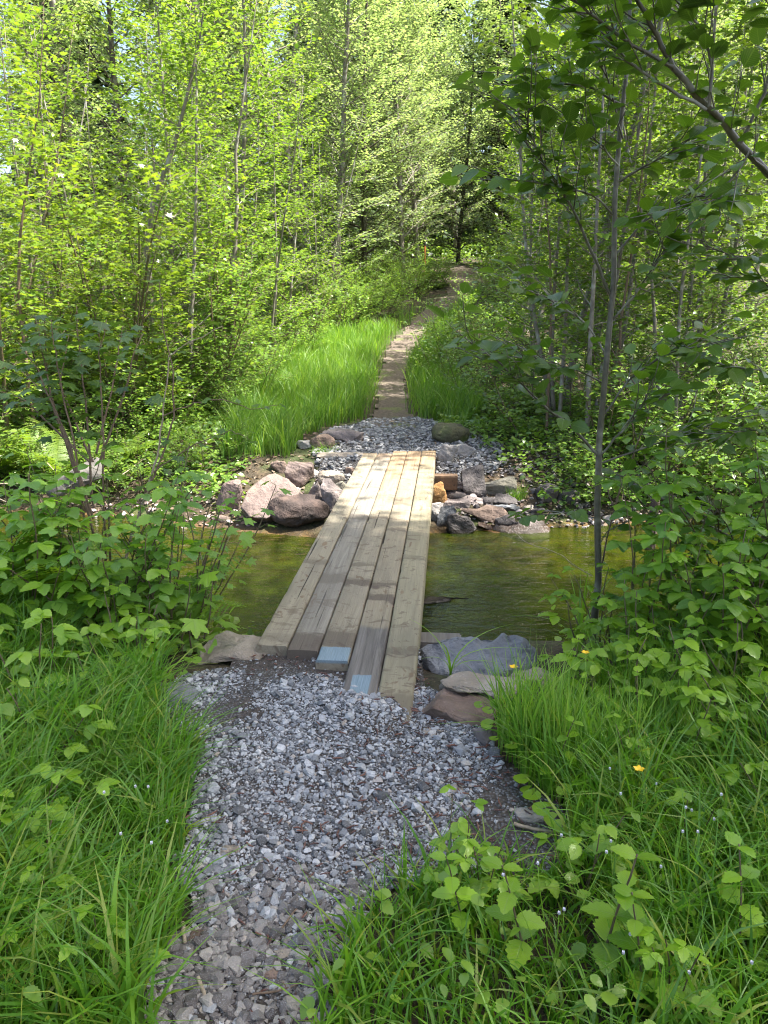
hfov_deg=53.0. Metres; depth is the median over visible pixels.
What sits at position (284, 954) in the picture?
stone
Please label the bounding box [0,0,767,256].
sky
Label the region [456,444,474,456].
rock
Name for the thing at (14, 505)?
salmonberry
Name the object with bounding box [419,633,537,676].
rock
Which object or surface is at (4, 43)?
woodland alder
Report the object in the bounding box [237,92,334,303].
young alder
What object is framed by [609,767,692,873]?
candy flower
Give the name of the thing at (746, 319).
leafy bush
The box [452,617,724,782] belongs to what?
grass
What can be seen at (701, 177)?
young alder
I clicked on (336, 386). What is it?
grass
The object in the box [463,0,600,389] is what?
young alder
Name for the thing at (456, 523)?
rock
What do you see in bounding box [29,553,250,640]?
lady fern
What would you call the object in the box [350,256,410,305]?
leafy bush
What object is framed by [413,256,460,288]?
leafy bush
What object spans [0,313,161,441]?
leafy bush
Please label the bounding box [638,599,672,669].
broad leaved herb
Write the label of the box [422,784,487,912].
bramble seedling
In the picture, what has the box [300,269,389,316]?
leafy bush
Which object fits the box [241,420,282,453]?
grass tuft
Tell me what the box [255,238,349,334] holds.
leafy bush
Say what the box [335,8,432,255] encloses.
woodland alder
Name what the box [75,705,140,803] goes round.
horsetail
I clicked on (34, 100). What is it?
young alder
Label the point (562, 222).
young alder
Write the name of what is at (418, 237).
leafy bush
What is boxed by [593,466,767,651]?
salmonberry
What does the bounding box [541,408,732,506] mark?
leafy bush
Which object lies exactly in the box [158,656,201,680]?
fringecup
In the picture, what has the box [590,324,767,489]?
leafy bush
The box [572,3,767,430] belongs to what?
young alder
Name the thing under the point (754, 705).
bramble seedling
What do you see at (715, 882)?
fringecup
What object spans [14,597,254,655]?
ground cover
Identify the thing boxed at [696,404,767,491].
leafy bush
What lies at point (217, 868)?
stone
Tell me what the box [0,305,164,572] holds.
currant bush
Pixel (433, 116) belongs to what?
woodland alder
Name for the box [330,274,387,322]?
leafy bush
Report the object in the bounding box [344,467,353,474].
rock
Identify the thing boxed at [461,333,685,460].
leafy bush
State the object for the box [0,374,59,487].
leafy bush
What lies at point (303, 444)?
rock
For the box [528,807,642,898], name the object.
bramble seedling
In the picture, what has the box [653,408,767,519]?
leafy bush
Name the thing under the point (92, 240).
leafy bush
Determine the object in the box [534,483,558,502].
rock
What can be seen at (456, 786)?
stone
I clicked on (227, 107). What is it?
conifer
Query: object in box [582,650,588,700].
buttercup
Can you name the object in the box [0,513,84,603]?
lady fern
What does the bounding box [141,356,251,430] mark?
leafy bush
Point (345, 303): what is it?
leafy bush
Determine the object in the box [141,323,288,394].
leafy bush
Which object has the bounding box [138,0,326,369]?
young alder
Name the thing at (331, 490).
rock
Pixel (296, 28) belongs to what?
woodland alder
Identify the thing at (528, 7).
conifer
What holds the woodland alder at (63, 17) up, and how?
on the ground at (254, 468)
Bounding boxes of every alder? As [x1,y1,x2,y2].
[0,0,91,338]
[0,0,98,375]
[0,0,99,430]
[0,0,106,263]
[0,0,117,326]
[0,0,136,295]
[0,0,153,265]
[0,1,198,338]
[0,11,48,250]
[8,0,202,305]
[80,0,220,357]
[80,0,223,265]
[86,0,240,366]
[94,0,248,267]
[107,0,287,290]
[117,0,275,401]
[118,0,240,407]
[119,0,299,270]
[129,0,248,319]
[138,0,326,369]
[144,71,330,374]
[146,3,286,332]
[168,0,290,395]
[179,41,325,360]
[189,0,388,296]
[200,0,325,268]
[224,0,364,278]
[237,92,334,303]
[241,55,349,342]
[259,0,414,307]
[271,0,386,271]
[278,79,377,325]
[290,0,435,291]
[297,108,368,287]
[299,0,434,266]
[306,0,437,278]
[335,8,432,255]
[336,0,467,278]
[343,1,484,254]
[351,0,462,271]
[353,1,451,268]
[357,0,454,267]
[371,0,471,265]
[407,0,509,260]
[422,0,520,262]
[447,0,541,254]
[458,0,715,430]
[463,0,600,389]
[476,21,586,358]
[486,32,636,343]
[487,0,633,438]
[493,11,601,247]
[493,110,603,319]
[498,55,590,263]
[502,1,685,302]
[504,1,678,368]
[513,97,586,267]
[514,0,676,448]
[514,1,649,433]
[524,1,673,319]
[529,2,673,396]
[531,0,762,411]
[534,4,696,394]
[540,6,710,301]
[541,8,665,262]
[555,4,666,315]
[555,4,712,442]
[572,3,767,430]
[581,3,724,341]
[589,2,708,244]
[599,0,767,320]
[604,0,767,419]
[618,0,767,404]
[638,1,767,410]
[643,0,767,289]
[651,0,763,264]
[658,9,767,322]
[664,0,767,210]
[684,46,767,365]
[688,0,767,382]
[718,1,767,229]
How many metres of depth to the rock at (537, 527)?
7.20 m
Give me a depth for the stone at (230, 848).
2.29 m
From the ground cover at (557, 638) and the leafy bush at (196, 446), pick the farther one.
the leafy bush at (196, 446)
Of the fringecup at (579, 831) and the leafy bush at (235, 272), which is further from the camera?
the leafy bush at (235, 272)
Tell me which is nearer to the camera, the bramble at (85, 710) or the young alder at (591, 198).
the bramble at (85, 710)
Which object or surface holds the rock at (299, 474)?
on the ground at (254, 468)
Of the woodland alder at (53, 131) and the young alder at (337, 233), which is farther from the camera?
the woodland alder at (53, 131)
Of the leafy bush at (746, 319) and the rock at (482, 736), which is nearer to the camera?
the rock at (482, 736)
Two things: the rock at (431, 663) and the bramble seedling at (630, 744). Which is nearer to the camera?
the bramble seedling at (630, 744)
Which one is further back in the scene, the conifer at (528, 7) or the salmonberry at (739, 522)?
the conifer at (528, 7)
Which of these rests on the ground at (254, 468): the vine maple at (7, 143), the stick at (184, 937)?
the vine maple at (7, 143)
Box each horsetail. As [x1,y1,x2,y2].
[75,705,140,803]
[181,736,209,767]
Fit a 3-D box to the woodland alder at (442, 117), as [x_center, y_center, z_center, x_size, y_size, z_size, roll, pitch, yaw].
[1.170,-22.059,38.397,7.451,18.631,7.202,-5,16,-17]
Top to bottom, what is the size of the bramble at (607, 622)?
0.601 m
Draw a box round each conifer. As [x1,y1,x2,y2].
[0,165,16,253]
[7,0,116,255]
[38,0,165,256]
[174,0,283,256]
[254,0,383,256]
[347,0,414,255]
[379,0,494,257]
[459,0,543,253]
[504,4,602,251]
[655,0,767,256]
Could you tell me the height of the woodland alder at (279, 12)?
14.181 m
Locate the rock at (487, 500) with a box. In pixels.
[482,497,494,503]
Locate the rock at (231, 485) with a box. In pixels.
[216,479,242,514]
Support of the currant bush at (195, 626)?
on the ground at (254, 468)
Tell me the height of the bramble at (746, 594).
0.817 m
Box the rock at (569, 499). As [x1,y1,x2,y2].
[557,488,580,503]
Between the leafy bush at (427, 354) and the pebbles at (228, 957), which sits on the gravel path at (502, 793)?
the pebbles at (228, 957)
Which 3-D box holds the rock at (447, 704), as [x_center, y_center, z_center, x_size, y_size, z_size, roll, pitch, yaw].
[0.301,0.779,3.041,0.310,0.086,0.214,8,17,13]
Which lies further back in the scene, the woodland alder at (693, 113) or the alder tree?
the woodland alder at (693, 113)
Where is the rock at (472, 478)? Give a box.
[460,465,486,496]
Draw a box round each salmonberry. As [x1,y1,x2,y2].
[0,439,124,602]
[0,460,222,642]
[0,464,108,634]
[70,580,181,652]
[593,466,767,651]
[600,570,738,666]
[610,411,767,632]
[637,439,767,628]
[659,525,767,673]
[709,442,767,600]
[748,617,767,639]
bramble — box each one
[0,608,83,703]
[0,676,116,800]
[0,762,120,881]
[69,585,170,674]
[538,562,665,670]
[539,609,698,714]
[646,613,767,754]
[680,565,767,707]
[711,761,767,839]
[716,544,767,645]
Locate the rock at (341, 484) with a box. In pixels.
[335,481,345,489]
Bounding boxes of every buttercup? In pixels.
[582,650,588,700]
[633,765,650,825]
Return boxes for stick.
[180,921,186,943]
[196,976,205,995]
[252,981,302,995]
[281,908,296,927]
[513,822,553,833]
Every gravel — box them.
[311,416,505,487]
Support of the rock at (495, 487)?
on the ground at (254, 468)
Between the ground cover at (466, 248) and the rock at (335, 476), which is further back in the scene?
the ground cover at (466, 248)
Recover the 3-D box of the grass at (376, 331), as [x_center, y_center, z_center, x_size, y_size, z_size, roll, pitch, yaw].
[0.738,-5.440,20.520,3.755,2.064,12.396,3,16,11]
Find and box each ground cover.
[0,390,258,502]
[0,633,109,1011]
[1,262,767,392]
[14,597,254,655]
[104,226,687,270]
[299,699,766,1023]
[429,376,767,510]
[551,605,756,648]
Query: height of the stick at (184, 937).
0.014 m
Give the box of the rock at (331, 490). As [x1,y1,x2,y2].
[320,478,342,515]
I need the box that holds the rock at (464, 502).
[444,494,470,508]
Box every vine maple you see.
[0,1,114,404]
[0,81,50,374]
[0,85,68,437]
[0,116,221,417]
[0,137,191,392]
[29,187,200,430]
[79,159,266,394]
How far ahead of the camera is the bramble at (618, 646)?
2.98 m
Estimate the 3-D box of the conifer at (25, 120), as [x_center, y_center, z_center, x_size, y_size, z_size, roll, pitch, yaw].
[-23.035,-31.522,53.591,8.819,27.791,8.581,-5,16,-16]
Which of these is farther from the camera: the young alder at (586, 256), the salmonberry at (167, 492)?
the young alder at (586, 256)
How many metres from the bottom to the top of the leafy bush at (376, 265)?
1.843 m
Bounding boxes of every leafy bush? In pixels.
[0,197,134,429]
[0,215,123,404]
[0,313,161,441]
[0,321,90,426]
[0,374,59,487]
[5,422,136,499]
[32,316,236,429]
[68,357,215,448]
[73,419,201,493]
[79,243,276,413]
[87,200,281,400]
[131,319,268,415]
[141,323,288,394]
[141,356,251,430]
[157,413,252,466]
[174,322,307,405]
[195,305,309,375]
[239,295,334,357]
[248,228,357,321]
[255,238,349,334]
[257,272,372,333]
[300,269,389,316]
[325,250,393,309]
[327,264,397,302]
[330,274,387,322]
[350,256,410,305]
[351,269,416,319]
[353,217,420,274]
[364,242,428,295]
[378,243,452,289]
[385,251,449,297]
[386,244,428,280]
[401,311,520,380]
[409,293,500,364]
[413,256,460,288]
[414,249,460,284]
[424,300,536,353]
[433,327,582,424]
[445,322,549,403]
[447,275,524,331]
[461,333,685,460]
[463,262,504,294]
[474,280,542,318]
[477,211,536,267]
[479,230,561,312]
[485,256,557,298]
[493,232,545,284]
[540,330,749,480]
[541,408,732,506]
[563,233,749,424]
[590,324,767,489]
[647,260,767,415]
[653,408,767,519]
[672,313,767,459]
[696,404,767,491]
[718,312,767,417]
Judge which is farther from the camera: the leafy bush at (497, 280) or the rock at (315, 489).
the leafy bush at (497, 280)
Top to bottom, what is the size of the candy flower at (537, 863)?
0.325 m
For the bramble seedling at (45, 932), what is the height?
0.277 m
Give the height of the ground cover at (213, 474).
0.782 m
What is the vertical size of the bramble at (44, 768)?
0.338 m
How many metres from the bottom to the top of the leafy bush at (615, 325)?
2.627 m
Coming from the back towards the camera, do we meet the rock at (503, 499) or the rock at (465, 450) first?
the rock at (465, 450)
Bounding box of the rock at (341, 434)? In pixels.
[322,428,363,441]
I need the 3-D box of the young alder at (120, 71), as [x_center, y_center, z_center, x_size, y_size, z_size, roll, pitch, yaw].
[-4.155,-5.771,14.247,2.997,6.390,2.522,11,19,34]
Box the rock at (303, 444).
[296,440,311,448]
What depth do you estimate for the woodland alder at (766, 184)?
21.88 m
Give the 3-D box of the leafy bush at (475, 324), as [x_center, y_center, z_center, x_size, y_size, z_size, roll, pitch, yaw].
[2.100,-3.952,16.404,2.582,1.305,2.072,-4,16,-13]
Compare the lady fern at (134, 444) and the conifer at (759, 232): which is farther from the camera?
the conifer at (759, 232)
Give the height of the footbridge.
0.280 m
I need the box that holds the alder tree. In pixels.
[525,0,767,597]
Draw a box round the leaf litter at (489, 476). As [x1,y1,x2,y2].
[1,431,745,529]
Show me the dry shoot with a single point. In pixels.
(203, 540)
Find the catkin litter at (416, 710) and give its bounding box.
[185,468,574,1023]
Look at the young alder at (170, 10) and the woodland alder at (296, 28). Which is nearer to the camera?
the young alder at (170, 10)
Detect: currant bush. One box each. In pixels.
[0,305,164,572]
[0,439,204,618]
[86,452,291,639]
[88,486,255,641]
[119,279,285,584]
[141,568,249,655]
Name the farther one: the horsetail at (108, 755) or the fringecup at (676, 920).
the horsetail at (108, 755)
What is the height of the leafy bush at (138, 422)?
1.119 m
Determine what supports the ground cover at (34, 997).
on the ground at (254, 468)
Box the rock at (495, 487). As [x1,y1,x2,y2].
[485,476,516,494]
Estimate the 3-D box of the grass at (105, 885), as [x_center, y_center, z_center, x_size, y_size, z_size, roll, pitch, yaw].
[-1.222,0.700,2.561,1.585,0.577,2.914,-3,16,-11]
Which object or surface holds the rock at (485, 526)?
on the ground at (254, 468)
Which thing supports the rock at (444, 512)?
on the ground at (254, 468)
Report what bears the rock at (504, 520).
on the ground at (254, 468)
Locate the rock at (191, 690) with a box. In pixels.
[161,682,198,707]
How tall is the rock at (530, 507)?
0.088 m
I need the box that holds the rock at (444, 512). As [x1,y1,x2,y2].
[436,505,456,526]
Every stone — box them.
[187,929,203,941]
[212,860,233,873]
[220,845,239,855]
[264,967,277,978]
[273,948,291,960]
[283,995,300,1012]
[307,895,317,908]
[349,801,360,805]
[451,784,462,792]
[513,807,543,822]
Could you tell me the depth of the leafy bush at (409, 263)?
24.10 m
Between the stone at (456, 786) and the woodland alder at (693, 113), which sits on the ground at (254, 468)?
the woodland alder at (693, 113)
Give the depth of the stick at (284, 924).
2.03 m
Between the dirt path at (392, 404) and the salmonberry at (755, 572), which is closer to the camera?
the salmonberry at (755, 572)
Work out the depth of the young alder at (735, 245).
9.48 m
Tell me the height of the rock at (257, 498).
0.469 m
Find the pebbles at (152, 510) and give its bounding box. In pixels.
[54,479,317,528]
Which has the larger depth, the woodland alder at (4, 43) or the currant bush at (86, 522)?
the woodland alder at (4, 43)
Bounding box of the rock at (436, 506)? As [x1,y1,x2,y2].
[431,502,443,520]
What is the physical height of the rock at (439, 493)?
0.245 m
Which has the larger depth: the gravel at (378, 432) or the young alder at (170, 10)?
the young alder at (170, 10)
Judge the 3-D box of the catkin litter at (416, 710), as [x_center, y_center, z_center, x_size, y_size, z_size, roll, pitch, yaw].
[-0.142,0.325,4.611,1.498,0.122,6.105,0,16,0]
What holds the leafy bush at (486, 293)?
on the ground at (254, 468)
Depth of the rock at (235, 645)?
3.61 m
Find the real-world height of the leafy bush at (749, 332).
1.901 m
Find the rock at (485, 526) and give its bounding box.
[477,522,492,529]
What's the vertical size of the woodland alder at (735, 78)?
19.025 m
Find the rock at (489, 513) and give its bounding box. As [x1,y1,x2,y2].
[461,504,507,523]
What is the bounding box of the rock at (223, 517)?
[212,515,229,522]
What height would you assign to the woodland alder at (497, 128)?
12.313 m
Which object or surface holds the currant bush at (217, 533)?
on the ground at (254, 468)
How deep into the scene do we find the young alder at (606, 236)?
8.91 m
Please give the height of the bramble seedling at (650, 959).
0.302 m
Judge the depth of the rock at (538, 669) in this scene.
3.30 m
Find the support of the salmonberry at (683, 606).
on the ground at (254, 468)
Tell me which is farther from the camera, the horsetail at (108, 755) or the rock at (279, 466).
the rock at (279, 466)
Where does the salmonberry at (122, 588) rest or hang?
on the ground at (254, 468)
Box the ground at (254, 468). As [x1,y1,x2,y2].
[0,256,767,1023]
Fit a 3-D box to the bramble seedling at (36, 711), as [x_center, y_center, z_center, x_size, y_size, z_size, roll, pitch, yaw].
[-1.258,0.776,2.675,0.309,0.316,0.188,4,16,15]
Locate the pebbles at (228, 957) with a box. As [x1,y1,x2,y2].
[144,862,390,1023]
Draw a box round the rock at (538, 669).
[511,667,553,688]
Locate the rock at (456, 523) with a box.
[446,513,475,533]
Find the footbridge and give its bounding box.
[256,451,460,724]
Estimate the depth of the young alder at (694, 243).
16.93 m
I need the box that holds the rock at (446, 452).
[436,444,457,462]
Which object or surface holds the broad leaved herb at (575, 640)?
on the grass at (742, 800)
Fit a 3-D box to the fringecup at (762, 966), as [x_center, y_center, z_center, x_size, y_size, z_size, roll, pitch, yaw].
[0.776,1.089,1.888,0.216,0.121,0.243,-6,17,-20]
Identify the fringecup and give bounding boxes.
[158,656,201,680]
[474,696,521,723]
[480,719,542,751]
[513,756,571,799]
[532,776,617,834]
[557,815,639,874]
[614,880,689,961]
[632,773,708,808]
[654,899,767,999]
[690,844,767,925]
[710,803,756,845]
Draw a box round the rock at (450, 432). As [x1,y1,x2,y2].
[431,422,469,442]
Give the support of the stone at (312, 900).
on the gravel path at (502, 793)
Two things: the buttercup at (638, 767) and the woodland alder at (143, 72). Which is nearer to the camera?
the buttercup at (638, 767)
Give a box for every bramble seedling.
[0,802,80,912]
[0,891,63,984]
[1,681,65,760]
[7,769,69,843]
[15,859,81,927]
[18,653,73,706]
[58,904,171,993]
[129,633,156,668]
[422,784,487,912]
[450,841,519,899]
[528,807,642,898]
[580,672,622,743]
[604,712,652,778]
[633,926,721,1016]
[656,788,733,854]
[731,700,767,754]
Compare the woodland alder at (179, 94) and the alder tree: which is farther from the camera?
the woodland alder at (179, 94)
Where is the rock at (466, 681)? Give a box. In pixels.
[439,671,525,699]
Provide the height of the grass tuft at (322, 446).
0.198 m
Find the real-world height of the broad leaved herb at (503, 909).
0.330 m
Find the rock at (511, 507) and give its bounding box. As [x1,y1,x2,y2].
[494,504,519,510]
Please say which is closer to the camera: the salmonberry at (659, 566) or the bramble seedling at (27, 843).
the bramble seedling at (27, 843)
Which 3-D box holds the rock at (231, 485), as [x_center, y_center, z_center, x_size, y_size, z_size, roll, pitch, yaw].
[-1.508,-0.131,7.498,0.268,0.374,0.140,-2,16,-6]
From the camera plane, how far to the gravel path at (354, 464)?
8.25 m
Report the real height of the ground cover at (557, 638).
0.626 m
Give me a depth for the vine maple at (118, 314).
8.88 m
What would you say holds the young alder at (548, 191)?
on the ground at (254, 468)
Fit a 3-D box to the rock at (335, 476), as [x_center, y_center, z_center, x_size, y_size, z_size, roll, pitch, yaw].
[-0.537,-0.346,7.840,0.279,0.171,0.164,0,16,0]
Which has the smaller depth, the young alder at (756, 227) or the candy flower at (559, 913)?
the candy flower at (559, 913)
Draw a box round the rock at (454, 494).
[446,491,465,498]
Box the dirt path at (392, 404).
[363,261,484,427]
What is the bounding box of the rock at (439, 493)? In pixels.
[432,481,447,502]
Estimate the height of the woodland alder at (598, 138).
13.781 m
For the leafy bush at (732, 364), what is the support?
on the ground at (254, 468)
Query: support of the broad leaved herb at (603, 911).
on the ground at (254, 468)
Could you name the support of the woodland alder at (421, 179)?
on the ground at (254, 468)
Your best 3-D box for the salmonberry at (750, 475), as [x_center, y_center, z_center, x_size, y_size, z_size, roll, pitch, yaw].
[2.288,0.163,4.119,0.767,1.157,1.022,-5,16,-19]
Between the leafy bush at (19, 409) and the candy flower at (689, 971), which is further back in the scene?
the leafy bush at (19, 409)
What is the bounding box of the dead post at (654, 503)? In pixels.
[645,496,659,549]
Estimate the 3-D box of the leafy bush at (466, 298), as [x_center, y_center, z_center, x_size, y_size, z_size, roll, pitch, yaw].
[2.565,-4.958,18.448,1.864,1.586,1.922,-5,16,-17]
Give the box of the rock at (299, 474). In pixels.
[284,461,313,487]
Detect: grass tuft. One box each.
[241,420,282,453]
[309,440,336,452]
[504,483,528,500]
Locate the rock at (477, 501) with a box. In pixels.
[467,496,483,504]
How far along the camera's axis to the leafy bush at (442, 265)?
27.55 m
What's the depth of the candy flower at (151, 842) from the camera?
2.00 m
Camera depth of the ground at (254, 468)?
7.83 m
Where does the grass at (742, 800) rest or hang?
on the ground at (254, 468)
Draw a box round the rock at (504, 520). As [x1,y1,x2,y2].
[495,514,519,524]
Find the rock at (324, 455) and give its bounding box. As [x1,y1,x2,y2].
[317,452,362,458]
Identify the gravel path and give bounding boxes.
[144,636,563,1023]
[309,420,503,491]
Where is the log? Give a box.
[46,457,104,497]
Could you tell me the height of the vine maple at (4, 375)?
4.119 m
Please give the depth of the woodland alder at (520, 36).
20.00 m
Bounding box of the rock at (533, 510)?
[530,508,544,513]
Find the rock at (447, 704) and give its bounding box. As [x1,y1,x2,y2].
[422,688,501,725]
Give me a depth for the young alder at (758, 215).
9.12 m
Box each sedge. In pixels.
[414,621,525,675]
[514,567,622,657]
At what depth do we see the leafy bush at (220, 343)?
10.12 m
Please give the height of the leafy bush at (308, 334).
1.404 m
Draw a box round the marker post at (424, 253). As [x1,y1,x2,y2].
[424,242,425,270]
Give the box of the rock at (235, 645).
[198,630,266,664]
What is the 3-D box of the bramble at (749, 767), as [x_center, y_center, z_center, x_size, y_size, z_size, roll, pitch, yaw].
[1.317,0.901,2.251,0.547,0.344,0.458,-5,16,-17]
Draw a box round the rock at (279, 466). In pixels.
[270,461,286,472]
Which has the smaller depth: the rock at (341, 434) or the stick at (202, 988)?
the stick at (202, 988)
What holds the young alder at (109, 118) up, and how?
on the ground at (254, 468)
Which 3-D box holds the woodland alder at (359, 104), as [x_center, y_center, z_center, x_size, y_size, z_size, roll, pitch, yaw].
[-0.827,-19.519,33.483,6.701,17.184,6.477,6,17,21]
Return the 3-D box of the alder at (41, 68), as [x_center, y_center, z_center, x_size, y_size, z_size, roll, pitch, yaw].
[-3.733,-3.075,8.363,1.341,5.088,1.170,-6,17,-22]
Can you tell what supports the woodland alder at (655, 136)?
on the ground at (254, 468)
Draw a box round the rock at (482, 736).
[473,727,495,744]
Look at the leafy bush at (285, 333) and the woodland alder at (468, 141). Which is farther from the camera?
the woodland alder at (468, 141)
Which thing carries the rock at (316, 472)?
on the ground at (254, 468)
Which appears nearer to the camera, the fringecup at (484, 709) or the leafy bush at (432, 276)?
the fringecup at (484, 709)
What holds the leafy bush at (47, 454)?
on the ground at (254, 468)
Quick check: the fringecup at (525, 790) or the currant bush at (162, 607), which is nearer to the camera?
the fringecup at (525, 790)
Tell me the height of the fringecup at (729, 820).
0.102 m
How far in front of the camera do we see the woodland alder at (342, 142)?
19.96 m
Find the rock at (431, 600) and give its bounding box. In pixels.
[424,596,468,603]
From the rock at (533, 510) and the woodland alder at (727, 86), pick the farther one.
the woodland alder at (727, 86)
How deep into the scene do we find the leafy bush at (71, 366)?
9.41 m
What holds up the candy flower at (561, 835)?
on the ground at (254, 468)
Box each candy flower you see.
[103,790,154,890]
[134,784,168,851]
[502,850,607,982]
[549,907,624,989]
[560,834,661,924]
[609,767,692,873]
[620,792,722,868]
[629,932,753,988]
[674,817,714,898]
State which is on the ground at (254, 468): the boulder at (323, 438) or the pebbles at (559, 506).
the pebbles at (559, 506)
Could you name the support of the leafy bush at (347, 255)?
on the ground at (254, 468)
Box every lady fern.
[0,416,106,477]
[0,423,53,479]
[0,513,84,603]
[0,527,175,622]
[0,583,90,664]
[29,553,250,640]
[76,427,161,466]
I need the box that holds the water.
[0,508,760,641]
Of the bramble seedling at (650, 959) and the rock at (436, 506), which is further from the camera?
the rock at (436, 506)
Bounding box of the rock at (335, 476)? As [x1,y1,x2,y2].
[318,470,344,483]
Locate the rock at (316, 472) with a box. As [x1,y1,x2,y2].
[313,469,318,478]
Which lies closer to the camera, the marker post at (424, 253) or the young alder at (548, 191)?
the young alder at (548, 191)
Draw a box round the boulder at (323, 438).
[310,434,334,448]
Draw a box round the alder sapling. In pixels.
[424,0,767,648]
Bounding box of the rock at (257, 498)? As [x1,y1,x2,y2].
[241,473,302,522]
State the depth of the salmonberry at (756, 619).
2.94 m
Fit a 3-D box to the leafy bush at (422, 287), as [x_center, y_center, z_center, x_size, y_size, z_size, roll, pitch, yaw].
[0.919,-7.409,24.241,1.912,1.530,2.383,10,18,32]
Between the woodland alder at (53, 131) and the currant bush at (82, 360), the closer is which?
the currant bush at (82, 360)
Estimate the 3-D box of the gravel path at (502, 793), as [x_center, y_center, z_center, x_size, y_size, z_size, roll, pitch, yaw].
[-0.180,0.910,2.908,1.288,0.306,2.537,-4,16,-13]
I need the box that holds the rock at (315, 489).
[308,481,321,496]
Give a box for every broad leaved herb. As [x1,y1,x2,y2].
[66,652,106,704]
[429,850,477,934]
[481,855,545,970]
[540,715,583,774]
[563,634,593,689]
[581,843,661,974]
[606,883,665,999]
[620,665,658,735]
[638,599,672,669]
[678,694,723,763]
[710,831,765,956]
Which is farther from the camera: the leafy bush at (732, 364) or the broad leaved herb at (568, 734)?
the leafy bush at (732, 364)
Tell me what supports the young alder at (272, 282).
on the ground at (254, 468)
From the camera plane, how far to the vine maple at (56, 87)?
10.92 m
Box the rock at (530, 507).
[523,505,533,511]
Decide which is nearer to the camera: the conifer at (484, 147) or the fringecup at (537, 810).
the fringecup at (537, 810)
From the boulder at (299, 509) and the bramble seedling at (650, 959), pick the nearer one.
the bramble seedling at (650, 959)
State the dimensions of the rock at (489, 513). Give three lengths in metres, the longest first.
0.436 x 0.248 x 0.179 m
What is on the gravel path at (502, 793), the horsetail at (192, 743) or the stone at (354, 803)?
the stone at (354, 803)
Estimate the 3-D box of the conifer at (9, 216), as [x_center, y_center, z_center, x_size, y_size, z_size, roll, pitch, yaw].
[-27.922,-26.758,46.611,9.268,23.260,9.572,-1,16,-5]
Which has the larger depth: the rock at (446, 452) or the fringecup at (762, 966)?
the rock at (446, 452)
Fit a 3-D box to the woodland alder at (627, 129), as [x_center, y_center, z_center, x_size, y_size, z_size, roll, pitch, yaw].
[6.733,-14.531,21.568,6.314,17.125,6.532,-9,18,-28]
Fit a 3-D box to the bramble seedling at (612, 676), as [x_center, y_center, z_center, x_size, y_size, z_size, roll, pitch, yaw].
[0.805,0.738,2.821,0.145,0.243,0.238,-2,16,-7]
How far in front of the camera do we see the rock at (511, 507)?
7.47 m
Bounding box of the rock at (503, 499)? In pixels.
[493,493,517,504]
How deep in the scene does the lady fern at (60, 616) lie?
3.54 m
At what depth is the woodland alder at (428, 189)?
33.31 m
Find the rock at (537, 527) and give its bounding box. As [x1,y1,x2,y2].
[493,520,549,533]
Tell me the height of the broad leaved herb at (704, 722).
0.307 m
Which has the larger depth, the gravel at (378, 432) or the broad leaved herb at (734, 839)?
the gravel at (378, 432)
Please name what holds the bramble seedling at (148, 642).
on the ground at (254, 468)
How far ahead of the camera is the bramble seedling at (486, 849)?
2.02 m
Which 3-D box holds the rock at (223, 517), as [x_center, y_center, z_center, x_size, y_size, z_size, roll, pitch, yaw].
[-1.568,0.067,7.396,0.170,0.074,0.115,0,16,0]
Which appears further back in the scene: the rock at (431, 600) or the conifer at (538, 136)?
the conifer at (538, 136)
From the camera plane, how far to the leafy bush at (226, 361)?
10.11 m
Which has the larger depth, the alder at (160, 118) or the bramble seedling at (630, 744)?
the alder at (160, 118)
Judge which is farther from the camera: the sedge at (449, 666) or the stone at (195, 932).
the sedge at (449, 666)
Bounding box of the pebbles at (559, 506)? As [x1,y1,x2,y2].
[456,439,721,527]
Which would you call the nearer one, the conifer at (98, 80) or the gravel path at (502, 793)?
the gravel path at (502, 793)
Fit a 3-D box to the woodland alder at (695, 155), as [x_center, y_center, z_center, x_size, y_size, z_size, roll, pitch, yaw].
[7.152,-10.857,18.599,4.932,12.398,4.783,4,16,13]
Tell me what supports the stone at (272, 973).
on the gravel path at (502, 793)
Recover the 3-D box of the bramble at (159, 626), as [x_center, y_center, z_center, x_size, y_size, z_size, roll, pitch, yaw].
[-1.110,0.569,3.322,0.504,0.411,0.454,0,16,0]
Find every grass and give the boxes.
[0,573,271,1023]
[197,330,507,459]
[231,585,767,1023]
[289,276,482,362]
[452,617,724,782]
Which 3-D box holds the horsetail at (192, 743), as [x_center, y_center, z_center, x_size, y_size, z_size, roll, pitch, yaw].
[-0.670,0.850,2.694,0.114,0.127,0.114,-8,18,-28]
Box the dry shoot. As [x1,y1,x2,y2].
[190,516,230,636]
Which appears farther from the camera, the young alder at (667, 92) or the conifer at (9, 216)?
the conifer at (9, 216)
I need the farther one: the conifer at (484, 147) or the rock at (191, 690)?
the conifer at (484, 147)
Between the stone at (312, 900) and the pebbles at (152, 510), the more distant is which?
the pebbles at (152, 510)
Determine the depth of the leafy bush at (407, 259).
28.60 m
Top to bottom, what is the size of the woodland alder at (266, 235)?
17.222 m
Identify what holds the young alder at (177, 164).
on the ground at (254, 468)
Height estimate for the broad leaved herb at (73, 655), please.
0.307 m
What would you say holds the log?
on the ground at (254, 468)
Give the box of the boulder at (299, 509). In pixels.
[269,492,328,526]
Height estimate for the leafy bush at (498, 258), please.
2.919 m
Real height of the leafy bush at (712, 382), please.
1.658 m
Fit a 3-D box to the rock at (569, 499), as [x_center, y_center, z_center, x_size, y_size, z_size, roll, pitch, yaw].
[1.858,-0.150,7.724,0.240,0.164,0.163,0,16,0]
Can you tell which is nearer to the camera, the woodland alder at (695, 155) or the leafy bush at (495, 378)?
the leafy bush at (495, 378)
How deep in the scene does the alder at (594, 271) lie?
8.04 m

